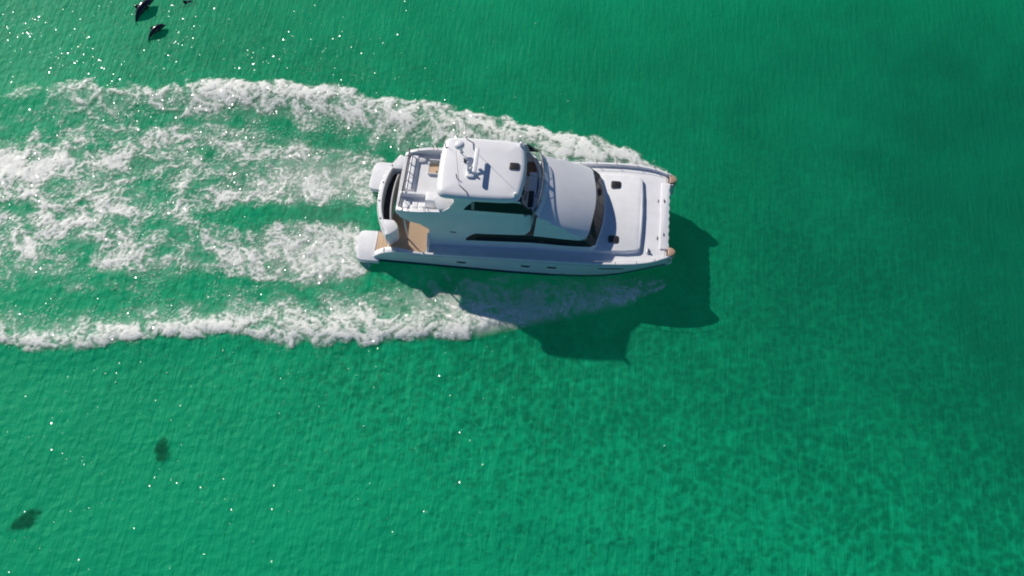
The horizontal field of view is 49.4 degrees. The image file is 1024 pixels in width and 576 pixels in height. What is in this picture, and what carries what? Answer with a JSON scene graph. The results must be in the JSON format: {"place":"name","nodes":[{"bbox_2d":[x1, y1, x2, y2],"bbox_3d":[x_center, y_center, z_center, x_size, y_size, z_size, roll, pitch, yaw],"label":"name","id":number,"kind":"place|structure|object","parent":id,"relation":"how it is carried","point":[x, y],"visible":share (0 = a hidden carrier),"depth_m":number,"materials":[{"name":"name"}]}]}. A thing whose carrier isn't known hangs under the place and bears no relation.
{"place":"outdoors","nodes":[
{"label":"outdoors","id":0,"kind":"place"},
{"bbox_2d":[11,510,39,528],"bbox_3d":[-24.419,11.648,55.797,2.118,0.068,1.259,-16,60,-10],"label":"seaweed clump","id":1,"kind":"object","parent":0,"point":[26,519],"visible":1,"depth_m":55.77,"materials":[{"name":"green plant"}]},
{"bbox_2d":[156,439,166,459],"bbox_3d":[-18.117,8.454,57.783,1.121,0.044,1.773,-13,60,-8],"label":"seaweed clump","id":2,"kind":"object","parent":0,"point":[161,448],"visible":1,"depth_m":57.79,"materials":[{"name":"green plant"}]},
{"bbox_2d":[0,0,1023,575],"bbox_3d":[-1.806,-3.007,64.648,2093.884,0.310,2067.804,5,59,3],"label":"water","id":3,"kind":"structure","parent":0,"point":[808,360],"depth_m":61.89,"materials":[{"name":"green liquid"}]},
{"bbox_2d":[134,0,153,23],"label":"dolphin","id":4,"kind":"object","parent":3,"relation":"on","point":[142,6],"visible":1,"depth_m":73.76},
{"bbox_2d":[148,24,165,40],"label":"dolphin","id":5,"kind":"object","parent":3,"relation":"on","point":[156,28],"visible":1,"depth_m":72.82},
{"bbox_2d":[0,77,666,350],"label":"wake foam","id":6,"kind":"object","parent":3,"relation":"on","point":[35,172],"visible":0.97,"depth_m":65.51,"materials":[{"name":"white"}]},
{"bbox_2d":[0,23,669,446],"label":"spray drops","id":7,"kind":"object","parent":3,"relation":"on","point":[278,221],"visible":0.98,"depth_m":65.29,"materials":[{"name":"white liquid"}]},
{"bbox_2d":[356,110,676,275],"bbox_3d":[0.302,-5.755,61.765,18.020,9.350,7.154,5,59,3],"label":"catamaran","id":8,"kind":"object","parent":3,"relation":"on","point":[491,205],"visible":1,"depth_m":62.12,"materials":[{"name":"white plastic"}]}
]}

